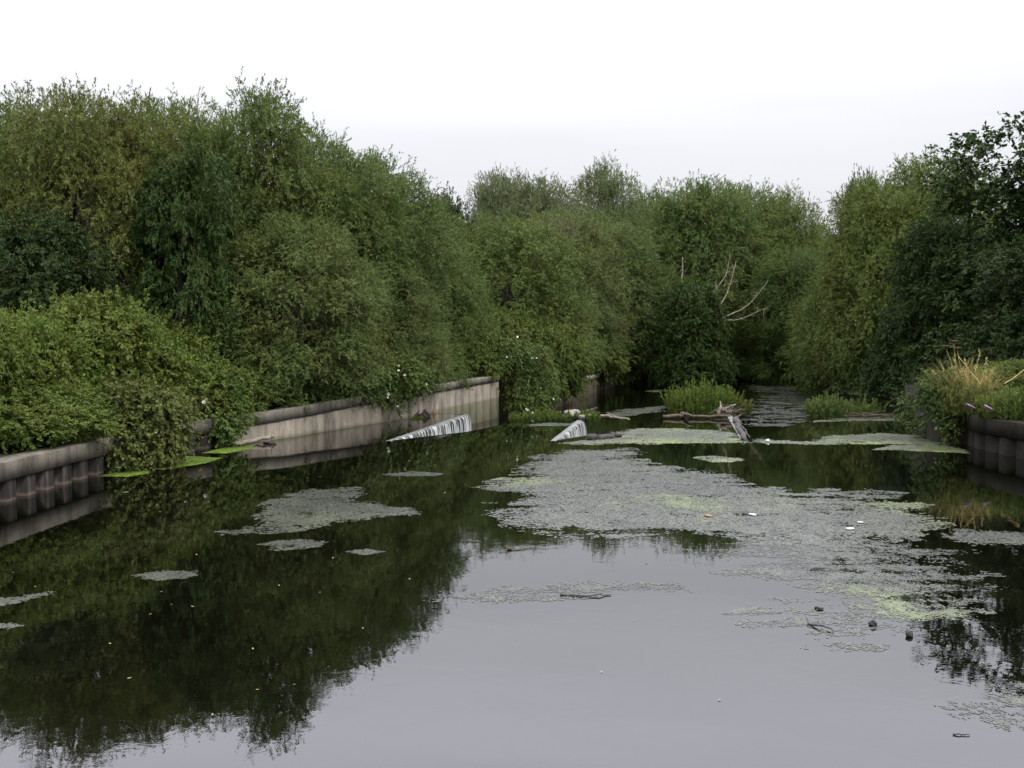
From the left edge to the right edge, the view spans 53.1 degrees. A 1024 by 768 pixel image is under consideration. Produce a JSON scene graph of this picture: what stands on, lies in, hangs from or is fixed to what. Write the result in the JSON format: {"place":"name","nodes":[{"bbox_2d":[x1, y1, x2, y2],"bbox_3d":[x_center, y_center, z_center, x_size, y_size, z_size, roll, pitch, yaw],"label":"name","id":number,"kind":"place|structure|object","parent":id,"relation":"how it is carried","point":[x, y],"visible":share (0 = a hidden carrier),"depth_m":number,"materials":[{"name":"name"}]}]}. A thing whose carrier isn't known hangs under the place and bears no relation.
{"place":"outdoors","nodes":[
{"label":"outdoors","id":0,"kind":"place"},
{"bbox_2d":[0,377,1021,456],"bbox_3d":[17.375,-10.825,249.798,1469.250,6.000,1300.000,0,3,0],"label":"ground","id":1,"kind":"structure","parent":0,"point":[890,409],"depth_m":55.55,"materials":[{"name":"plant"}]},
{"bbox_2d":[0,309,79,451],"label":"shrub","id":2,"kind":"object","parent":1,"relation":"on","point":[13,348],"visible":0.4,"depth_m":25.58,"materials":[{"name":"green plant"}]},
{"bbox_2d":[0,80,104,286],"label":"willow tree","id":3,"kind":"object","parent":1,"relation":"on","point":[4,156],"visible":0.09,"depth_m":38.80,"materials":[{"name":"green plant"}]},
{"bbox_2d":[0,298,121,441],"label":"shrub","id":4,"kind":"object","parent":1,"relation":"on","point":[60,355],"visible":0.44,"depth_m":27.75,"materials":[{"name":"green plant"}]},
{"bbox_2d":[0,198,132,316],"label":"broadleaf tree","id":5,"kind":"object","parent":1,"relation":"on","point":[28,262],"visible":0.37,"depth_m":32.91,"materials":[{"name":"green plant"}]},
{"bbox_2d":[0,371,137,453],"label":"shrub","id":6,"kind":"object","parent":1,"relation":"on","point":[86,423],"visible":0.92,"depth_m":25.59,"materials":[{"name":"green plant"}]},
{"bbox_2d":[0,74,204,313],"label":"willow tree","id":7,"kind":"object","parent":1,"relation":"on","point":[77,135],"visible":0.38,"depth_m":36.47,"materials":[{"name":"green plant"}]},
{"bbox_2d":[15,282,199,409],"bbox_3d":[-12.908,-0.421,31.805,6.301,5.471,6.511,0,3,-3],"label":"shrub","id":8,"kind":"object","parent":1,"relation":"on","point":[124,330],"visible":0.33,"depth_m":30.59,"materials":[{"name":"green plant"}]},
{"bbox_2d":[59,82,254,310],"bbox_3d":[-14.031,-4.820,41.762,8.470,15.007,8.954,2,4,26],"label":"willow tree","id":9,"kind":"object","parent":1,"relation":"on","point":[173,115],"visible":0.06,"depth_m":40.54,"materials":[{"name":"green plant"}]},
{"bbox_2d":[105,302,256,417],"bbox_3d":[-12.189,-0.105,33.809,6.425,5.200,6.507,2,4,31],"label":"shrub","id":10,"kind":"object","parent":1,"relation":"on","point":[204,361],"visible":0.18,"depth_m":33.63,"materials":[{"name":"green plant"}]},
{"bbox_2d":[118,126,257,367],"bbox_3d":[-11.578,-3.216,36.675,5.349,11.772,5.023,2,4,35],"label":"broadleaf tree","id":11,"kind":"object","parent":1,"relation":"on","point":[182,196],"visible":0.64,"depth_m":35.85,"materials":[{"name":"green plant"}]},
{"bbox_2d":[157,346,271,430],"bbox_3d":[-10.534,0.233,35.160,4.745,3.446,4.520,0,3,-4],"label":"shrub","id":12,"kind":"object","parent":1,"relation":"on","point":[239,395],"visible":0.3,"depth_m":34.01,"materials":[{"name":"green plant"}]},
{"bbox_2d":[165,66,368,396],"bbox_3d":[-10.487,-4.978,41.564,9.594,15.052,9.295,2,4,32],"label":"willow tree","id":13,"kind":"object","parent":1,"relation":"on","point":[270,195],"visible":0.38,"depth_m":40.05,"materials":[{"name":"green plant"}]},
{"bbox_2d":[232,361,312,411],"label":"shrub","id":14,"kind":"object","parent":1,"relation":"on","point":[267,387],"visible":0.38,"depth_m":35.93,"materials":[{"name":"green plant"}]},
{"bbox_2d":[184,204,402,412],"bbox_3d":[-8.277,-2.440,38.929,8.223,8.865,8.692,0,3,-3],"label":"willow tree","id":15,"kind":"object","parent":1,"relation":"on","point":[363,346],"visible":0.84,"depth_m":37.31,"materials":[{"name":"green plant"}]},
{"bbox_2d":[256,343,344,403],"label":"shrub","id":16,"kind":"object","parent":1,"relation":"on","point":[319,394],"visible":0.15,"depth_m":38.22,"materials":[{"name":"green plant"}]},
{"bbox_2d":[244,112,435,360],"bbox_3d":[-8.329,-4.889,44.780,9.753,13.445,9.139,-1,4,-22],"label":"willow tree","id":17,"kind":"object","parent":1,"relation":"on","point":[380,239],"visible":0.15,"depth_m":43.79,"materials":[{"name":"green plant"}]},
{"bbox_2d":[303,354,393,407],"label":"shrub","id":18,"kind":"object","parent":1,"relation":"on","point":[370,391],"visible":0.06,"depth_m":40.34,"materials":[{"name":"green plant"}]},
{"bbox_2d":[228,375,498,443],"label":"concrete wall","id":19,"kind":"structure","parent":1,"relation":"on","point":[479,403],"depth_m":40.23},
{"bbox_2d":[359,351,439,420],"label":"bindweed","id":20,"kind":"object","parent":19,"relation":"on","point":[411,371],"visible":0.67,"depth_m":41.70,"materials":[{"name":"green plant"}]},
{"bbox_2d":[336,144,474,380],"bbox_3d":[-6.555,-4.707,48.598,8.973,13.368,8.851,-1,4,-20],"label":"willow tree","id":21,"kind":"object","parent":1,"relation":"on","point":[438,252],"visible":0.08,"depth_m":47.44,"materials":[{"name":"green plant"}]},
{"bbox_2d":[356,251,460,404],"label":"willow tree","id":22,"kind":"object","parent":1,"relation":"on","point":[415,341],"visible":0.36,"depth_m":44.04,"materials":[{"name":"green plant"}]},
{"bbox_2d":[385,192,490,369],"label":"willow tree","id":23,"kind":"object","parent":1,"relation":"on","point":[466,321],"visible":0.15,"depth_m":53.03,"materials":[{"name":"green plant"}]},
{"bbox_2d":[417,181,481,269],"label":"broadleaf tree","id":24,"kind":"object","parent":1,"relation":"on","point":[458,210],"visible":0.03,"depth_m":106.50,"materials":[{"name":"green plant"}]},
{"bbox_2d":[423,340,477,390],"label":"shrub","id":25,"kind":"object","parent":1,"relation":"on","point":[457,352],"visible":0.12,"depth_m":49.49,"materials":[{"name":"green plant"}]},
{"bbox_2d":[424,260,506,376],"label":"willow tree","id":26,"kind":"object","parent":1,"relation":"on","point":[484,302],"visible":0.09,"depth_m":55.66,"materials":[{"name":"green plant"}]},
{"bbox_2d":[445,312,517,392],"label":"shrub","id":27,"kind":"object","parent":1,"relation":"on","point":[484,356],"visible":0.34,"depth_m":53.60,"materials":[{"name":"green plant"}]},
{"bbox_2d":[463,162,536,285],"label":"willow tree","id":28,"kind":"object","parent":1,"relation":"on","point":[489,198],"visible":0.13,"depth_m":108.64,"materials":[{"name":"green plant"}]},
{"bbox_2d":[486,305,558,385],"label":"shrub","id":29,"kind":"object","parent":1,"relation":"on","point":[517,323],"visible":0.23,"depth_m":59.63,"materials":[{"name":"green plant"}]},
{"bbox_2d":[488,329,563,415],"bbox_3d":[0.715,-0.255,55.675,2.982,5.470,5.677,3,4,40],"label":"bramble","id":30,"kind":"object","parent":1,"relation":"on","point":[531,395],"visible":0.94,"depth_m":55.27,"materials":[{"name":"green plant"}]},
{"bbox_2d":[455,204,616,400],"bbox_3d":[-0.337,-5.044,65.964,13.654,12.783,12.795,2,4,29],"label":"willow tree","id":31,"kind":"object","parent":1,"relation":"on","point":[548,280],"visible":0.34,"depth_m":63.33,"materials":[{"name":"green plant"}]},
{"bbox_2d":[479,168,601,301],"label":"willow tree","id":32,"kind":"object","parent":1,"relation":"on","point":[544,199],"visible":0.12,"depth_m":103.77,"materials":[{"name":"green plant"}]},
{"bbox_2d":[510,307,600,405],"bbox_3d":[2.073,-1.525,62.029,6.070,7.096,5.782,3,5,41],"label":"shrub","id":33,"kind":"object","parent":1,"relation":"on","point":[567,365],"visible":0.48,"depth_m":60.66,"materials":[{"name":"green plant"}]},
{"bbox_2d":[512,372,619,410],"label":"piling wall","id":34,"kind":"structure","parent":1,"relation":"on","point":[596,388],"depth_m":71.91,"materials":[{"name":"brown metal"}]},
{"bbox_2d":[494,202,639,383],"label":"willow tree","id":35,"kind":"object","parent":1,"relation":"on","point":[592,248],"visible":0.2,"depth_m":76.68,"materials":[{"name":"green plant"}]},
{"bbox_2d":[517,266,625,378],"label":"willow tree","id":36,"kind":"object","parent":1,"relation":"on","point":[605,314],"visible":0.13,"depth_m":74.48,"materials":[{"name":"green plant"}]},
{"bbox_2d":[567,149,643,235],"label":"willow tree","id":37,"kind":"object","parent":1,"relation":"on","point":[609,192],"visible":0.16,"depth_m":109.84,"materials":[{"name":"green plant"}]},
{"bbox_2d":[582,326,638,387],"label":"shrub","id":38,"kind":"object","parent":1,"relation":"on","point":[618,364],"visible":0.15,"depth_m":74.96,"materials":[{"name":"green plant"}]},
{"bbox_2d":[575,204,676,383],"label":"willow tree","id":39,"kind":"object","parent":1,"relation":"on","point":[638,254],"visible":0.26,"depth_m":81.51,"materials":[{"name":"green plant"}]},
{"bbox_2d":[615,322,651,385],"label":"shrub","id":40,"kind":"object","parent":1,"relation":"on","point":[628,381],"visible":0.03,"depth_m":82.14,"materials":[{"name":"green plant"}]},
{"bbox_2d":[392,413,878,440],"bbox_3d":[6.320,3.123,40.276,21.257,3.034,10.981,0,3,0],"label":"weir","id":41,"kind":"object","parent":1,"relation":"on","point":[620,429],"visible":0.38,"depth_m":39.24,"materials":[{"name":"concrete"}]},
{"bbox_2d":[387,414,470,440],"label":"waterfall","id":42,"kind":"structure","parent":41,"relation":"on","point":[460,424],"depth_m":41.03,"materials":[{"name":"liquid"}]},
{"bbox_2d":[508,407,571,421],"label":"herb clump","id":43,"kind":"object","parent":41,"relation":"on","point":[545,415],"visible":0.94,"depth_m":42.26,"materials":[{"name":"green plant"}]},
{"bbox_2d":[551,420,586,440],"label":"waterfall","id":44,"kind":"structure","parent":41,"relation":"on","point":[577,428],"depth_m":39.43,"materials":[{"name":"liquid"}]},
{"bbox_2d":[574,408,601,421],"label":"moss clump","id":45,"kind":"object","parent":41,"relation":"on","point":[592,417],"visible":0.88,"depth_m":42.53,"materials":[{"name":"green plant"}]},
{"bbox_2d":[660,373,745,414],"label":"herb clump","id":46,"kind":"object","parent":41,"relation":"on","point":[694,400],"visible":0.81,"depth_m":45.71,"materials":[{"name":"green plant"}]},
{"bbox_2d":[795,410,898,417],"bbox_3d":[14.387,1.317,43.425,4.790,0.337,1.172,0,3,0],"label":"driftwood heap","id":47,"kind":"object","parent":41,"relation":"on","point":[864,414],"visible":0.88,"depth_m":43.40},
{"bbox_2d":[254,354,1017,413],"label":"undergrowth","id":48,"kind":"object","parent":1,"relation":"on","point":[892,388],"visible":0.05,"depth_m":49.30,"materials":[{"name":"green plant"}]},
{"bbox_2d":[611,252,694,385],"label":"willow tree","id":49,"kind":"object","parent":1,"relation":"on","point":[666,272],"visible":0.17,"depth_m":82.34,"materials":[{"name":"green plant"}]},
{"bbox_2d":[616,179,698,285],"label":"willow tree","id":50,"kind":"object","parent":1,"relation":"on","point":[641,204],"visible":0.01,"depth_m":95.88,"materials":[{"name":"green plant"}]},
{"bbox_2d":[646,274,740,390],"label":"broadleaf tree","id":51,"kind":"object","parent":1,"relation":"on","point":[690,307],"visible":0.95,"depth_m":76.45,"materials":[{"name":"green plant"}]},
{"bbox_2d":[635,169,788,380],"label":"willow tree","id":52,"kind":"object","parent":1,"relation":"on","point":[720,209],"visible":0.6,"depth_m":87.99,"materials":[{"name":"green plant"}]},
{"bbox_2d":[714,391,755,416],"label":"herb clump","id":53,"kind":"object","parent":1,"relation":"on","point":[748,407],"visible":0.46,"depth_m":45.62,"materials":[{"name":"green plant"}]},
{"bbox_2d":[694,266,785,380],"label":"broadleaf tree","id":54,"kind":"object","parent":1,"relation":"on","point":[737,377],"visible":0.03,"depth_m":90.59,"materials":[{"name":"green plant"}]},
{"bbox_2d":[686,175,817,357],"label":"willow tree","id":55,"kind":"object","parent":1,"relation":"on","point":[762,200],"visible":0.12,"depth_m":93.66,"materials":[{"name":"green plant"}]},
{"bbox_2d":[730,243,824,385],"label":"willow tree","id":56,"kind":"object","parent":1,"relation":"on","point":[769,327],"visible":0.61,"depth_m":83.32,"materials":[{"name":"green plant"}]},
{"bbox_2d":[752,349,812,384],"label":"shrub","id":57,"kind":"object","parent":1,"relation":"on","point":[771,364],"visible":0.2,"depth_m":84.14,"materials":[{"name":"green plant"}]},
{"bbox_2d":[740,178,831,310],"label":"willow tree","id":58,"kind":"object","parent":1,"relation":"on","point":[799,216],"visible":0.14,"depth_m":95.73,"materials":[{"name":"green plant"}]},
{"bbox_2d":[800,391,852,419],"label":"herb clump","id":59,"kind":"object","parent":1,"relation":"on","point":[832,408],"visible":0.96,"depth_m":43.42,"materials":[{"name":"green plant"}]},
{"bbox_2d":[774,233,888,395],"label":"willow tree","id":60,"kind":"object","parent":1,"relation":"on","point":[799,332],"visible":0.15,"depth_m":70.09,"materials":[{"name":"green plant"}]},
{"bbox_2d":[822,300,886,399],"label":"shrub","id":61,"kind":"object","parent":1,"relation":"on","point":[851,375],"visible":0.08,"depth_m":64.61,"materials":[{"name":"green plant"}]},
{"bbox_2d":[837,163,882,233],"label":"broadleaf tree","id":62,"kind":"object","parent":1,"relation":"on","point":[851,186],"visible":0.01,"depth_m":78.47,"materials":[{"name":"green plant"}]},
{"bbox_2d":[843,391,888,418],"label":"grass tuft","id":63,"kind":"object","parent":1,"relation":"on","point":[863,408],"visible":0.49,"depth_m":44.34,"materials":[{"name":"green plant"}]},
{"bbox_2d":[793,165,948,393],"bbox_3d":[23.845,-6.122,65.663,10.873,16.185,10.394,-2,4,-27],"label":"willow tree","id":64,"kind":"object","parent":1,"relation":"on","point":[840,266],"visible":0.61,"depth_m":64.06,"materials":[{"name":"green plant"}]},
{"bbox_2d":[850,306,954,412],"bbox_3d":[21.198,-0.862,53.098,6.533,6.570,6.451,3,5,42],"label":"shrub","id":65,"kind":"object","parent":1,"relation":"on","point":[871,377],"visible":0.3,"depth_m":52.71,"materials":[{"name":"green plant"}]},
{"bbox_2d":[828,147,1023,385],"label":"willow tree","id":66,"kind":"object","parent":1,"relation":"on","point":[905,179],"visible":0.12,"depth_m":66.51,"materials":[{"name":"green plant"}]},
{"bbox_2d":[866,199,1004,397],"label":"broadleaf tree","id":67,"kind":"object","parent":1,"relation":"on","point":[924,256],"visible":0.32,"depth_m":51.42,"materials":[{"name":"green plant"}]},
{"bbox_2d":[904,385,971,444],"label":"abutment wall","id":68,"kind":"structure","parent":1,"relation":"on","point":[931,432],"depth_m":34.76,"materials":[{"name":"concrete"}]},
{"bbox_2d":[887,367,974,444],"bbox_3d":[15.013,0.942,37.043,2.047,3.362,8.219,1,3,10],"label":"ivy","id":69,"kind":"object","parent":68,"relation":"attached to","point":[951,424],"visible":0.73,"depth_m":34.52,"materials":[{"name":"green plant"}]},
{"bbox_2d":[890,111,1023,383],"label":"broadleaf tree","id":70,"kind":"object","parent":1,"relation":"on","point":[1014,201],"visible":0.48,"depth_m":47.38,"materials":[{"name":"green plant"}]},
{"bbox_2d":[913,348,1011,397],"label":"grass tuft","id":71,"kind":"object","parent":1,"relation":"on","point":[982,379],"visible":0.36,"depth_m":34.15,"materials":[{"name":"green plant"}]},
{"bbox_2d":[935,377,1016,415],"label":"grass tuft","id":72,"kind":"object","parent":1,"relation":"on","point":[962,396],"visible":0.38,"depth_m":33.29,"materials":[{"name":"green plant"}]},
{"bbox_2d":[955,228,1023,373],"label":"broadleaf tree","id":73,"kind":"object","parent":1,"relation":"on","point":[1007,336],"visible":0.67,"depth_m":39.95,"materials":[{"name":"green plant"}]},
{"bbox_2d":[964,414,1023,458],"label":"quay wall","id":74,"kind":"structure","parent":1,"relation":"on","point":[1005,437],"depth_m":31.33,"materials":[{"name":"concrete"}]},
{"bbox_2d":[969,386,1023,419],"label":"herb clump","id":75,"kind":"object","parent":1,"relation":"on","point":[1001,407],"visible":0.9,"depth_m":31.46,"materials":[{"name":"green plant"}]},
{"bbox_2d":[969,356,1023,393],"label":"shrub","id":76,"kind":"object","parent":1,"relation":"on","point":[1017,368],"visible":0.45,"depth_m":35.36,"materials":[{"name":"green plant"}]},
{"bbox_2d":[0,413,1023,767],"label":"pool water","id":77,"kind":"structure","parent":0,"point":[410,675],"depth_m":13.71,"materials":[{"name":"black liquid"}]},
{"bbox_2d":[0,591,55,605],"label":"algae mat","id":78,"kind":"object","parent":77,"relation":"on","point":[23,598],"visible":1,"depth_m":14.89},
{"bbox_2d":[0,417,230,501],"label":"piling wall","id":79,"kind":"structure","parent":77,"relation":"in","point":[28,473],"depth_m":25.19,"materials":[{"name":"concrete"}]},
{"bbox_2d":[90,370,221,472],"bbox_3d":[-9.952,1.211,30.069,3.105,3.390,6.469,1,4,20],"label":"bramble","id":80,"kind":"object","parent":79,"relation":"attached to","point":[170,428],"visible":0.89,"depth_m":28.29,"materials":[{"name":"green plant"}]},
{"bbox_2d":[206,402,253,447],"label":"creeper","id":81,"kind":"object","parent":79,"relation":"attached to","point":[224,428],"visible":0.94,"depth_m":32.97,"materials":[{"name":"green plant"}]},
{"bbox_2d":[103,470,149,476],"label":"duckweed mat","id":82,"kind":"object","parent":77,"relation":"on","point":[123,474],"visible":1,"depth_m":27.26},
{"bbox_2d":[131,569,197,580],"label":"algae mat","id":83,"kind":"object","parent":77,"relation":"on","point":[170,573],"visible":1,"depth_m":16.25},
{"bbox_2d":[155,456,219,469],"bbox_3d":[-9.538,2.256,29.402,1.588,0.007,2.703,1,4,16],"label":"duckweed mat","id":84,"kind":"object","parent":77,"relation":"on","point":[189,462],"visible":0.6,"depth_m":29.64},
{"bbox_2d":[203,445,252,452],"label":"duckweed mat","id":85,"kind":"object","parent":77,"relation":"on","point":[220,450],"visible":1,"depth_m":32.45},
{"bbox_2d":[232,434,273,446],"bbox_3d":[-8.607,1.876,33.955,0.304,0.287,1.724,2,4,33],"label":"driftwood log","id":86,"kind":"object","parent":77,"relation":"on","point":[250,441],"visible":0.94,"depth_m":33.86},
{"bbox_2d":[257,539,328,550],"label":"algae mat","id":87,"kind":"object","parent":77,"relation":"on","point":[279,543],"visible":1,"depth_m":18.52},
{"bbox_2d":[215,487,419,534],"bbox_3d":[-3.820,2.681,22.260,3.845,0.006,5.900,0,3,0],"label":"algae mat","id":88,"kind":"object","parent":77,"relation":"on","point":[320,494],"visible":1,"depth_m":21.88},
{"bbox_2d":[387,471,441,475],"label":"algae mat","id":89,"kind":"object","parent":77,"relation":"on","point":[409,473],"visible":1,"depth_m":27.10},
{"bbox_2d":[423,580,689,603],"bbox_3d":[0.691,3.095,15.303,4.064,0.004,1.092,-1,3,-11],"label":"algae mat","id":90,"kind":"object","parent":77,"relation":"on","point":[586,588],"visible":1,"depth_m":15.33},
{"bbox_2d":[587,431,621,438],"bbox_3d":[3.290,1.895,35.608,1.439,0.468,0.541,-1,4,-23],"label":"driftwood log","id":91,"kind":"object","parent":77,"relation":"on","point":[605,436],"visible":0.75,"depth_m":35.46,"materials":[{"name":"grey wood"}]},
{"bbox_2d":[558,428,747,444],"bbox_3d":[4.828,1.842,36.381,6.637,0.007,5.532,0,3,0],"label":"algae mat","id":92,"kind":"object","parent":77,"relation":"on","point":[658,437],"visible":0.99,"depth_m":35.86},
{"bbox_2d":[663,407,729,418],"bbox_3d":[7.736,1.221,43.033,2.778,0.550,0.361,0,3,4],"label":"driftwood log","id":93,"kind":"object","parent":77,"relation":"on","point":[694,416],"visible":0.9,"depth_m":42.97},
{"bbox_2d":[473,448,955,550],"bbox_3d":[2.853,2.540,24.635,9.651,0.006,15.079,-2,4,-28],"label":"algae mat","id":94,"kind":"object","parent":77,"relation":"on","point":[880,530],"visible":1,"depth_m":22.36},
{"bbox_2d":[693,456,744,461],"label":"algae mat","id":95,"kind":"object","parent":77,"relation":"on","point":[725,459],"visible":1,"depth_m":30.08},
{"bbox_2d":[732,416,746,440],"bbox_3d":[8.519,1.671,38.256,0.319,0.376,6.981,1,3,10],"label":"driftwood log","id":96,"kind":"object","parent":77,"relation":"on","point":[736,420],"visible":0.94,"depth_m":38.16,"materials":[{"name":"grey wood"}]},
{"bbox_2d":[682,537,1006,651],"bbox_3d":[5.565,3.064,15.820,5.357,0.004,6.715,0,3,0],"label":"algae mat","id":97,"kind":"object","parent":77,"relation":"on","point":[888,589],"visible":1,"depth_m":15.99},
{"bbox_2d":[748,433,956,445],"bbox_3d":[11.553,1.951,34.543,7.123,0.006,3.982,-1,4,-21],"label":"algae mat","id":98,"kind":"object","parent":77,"relation":"on","point":[877,436],"visible":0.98,"depth_m":34.94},
{"bbox_2d":[810,417,902,421],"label":"algae mat","id":99,"kind":"object","parent":77,"relation":"on","point":[864,419],"visible":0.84,"depth_m":42.56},
{"bbox_2d":[832,488,909,499],"bbox_3d":[8.446,2.582,23.936,1.965,0.006,1.433,-2,4,-31],"label":"algae mat","id":100,"kind":"object","parent":77,"relation":"on","point":[864,495],"visible":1,"depth_m":23.80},
{"bbox_2d":[871,445,967,453],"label":"algae mat","id":101,"kind":"object","parent":77,"relation":"on","point":[927,448],"visible":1,"depth_m":32.71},
{"bbox_2d":[934,701,1023,730],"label":"algae mat","id":102,"kind":"object","parent":77,"relation":"on","point":[990,719],"visible":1,"depth_m":10.53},
{"bbox_2d":[941,528,1023,545],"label":"algae mat","id":103,"kind":"object","parent":77,"relation":"on","point":[1008,537],"visible":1,"depth_m":19.13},
{"bbox_2d":[984,679,1023,705],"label":"algae mat","id":104,"kind":"object","parent":77,"relation":"on","point":[1015,702],"visible":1,"depth_m":10.98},
{"bbox_2d":[0,0,1023,284],"label":"sky","id":105,"kind":"structure","parent":0,"point":[782,91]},
{"bbox_2d":[471,377,853,438],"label":"river water","id":106,"kind":"structure","parent":0,"point":[613,399],"depth_m":62.32,"materials":[{"name":"black liquid"}]},
{"bbox_2d":[605,406,666,417],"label":"algae mat","id":107,"kind":"object","parent":106,"relation":"on","point":[640,410],"visible":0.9,"depth_m":58.04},
{"bbox_2d":[711,258,767,330],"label":"dead tree","id":108,"kind":"object","parent":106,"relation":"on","point":[729,292],"visible":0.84,"depth_m":81.93,"materials":[{"name":"wood"}]},
{"bbox_2d":[739,383,814,425],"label":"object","id":109,"kind":"object","parent":106,"relation":"on","point":[793,413],"visible":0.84,"depth_m":60.79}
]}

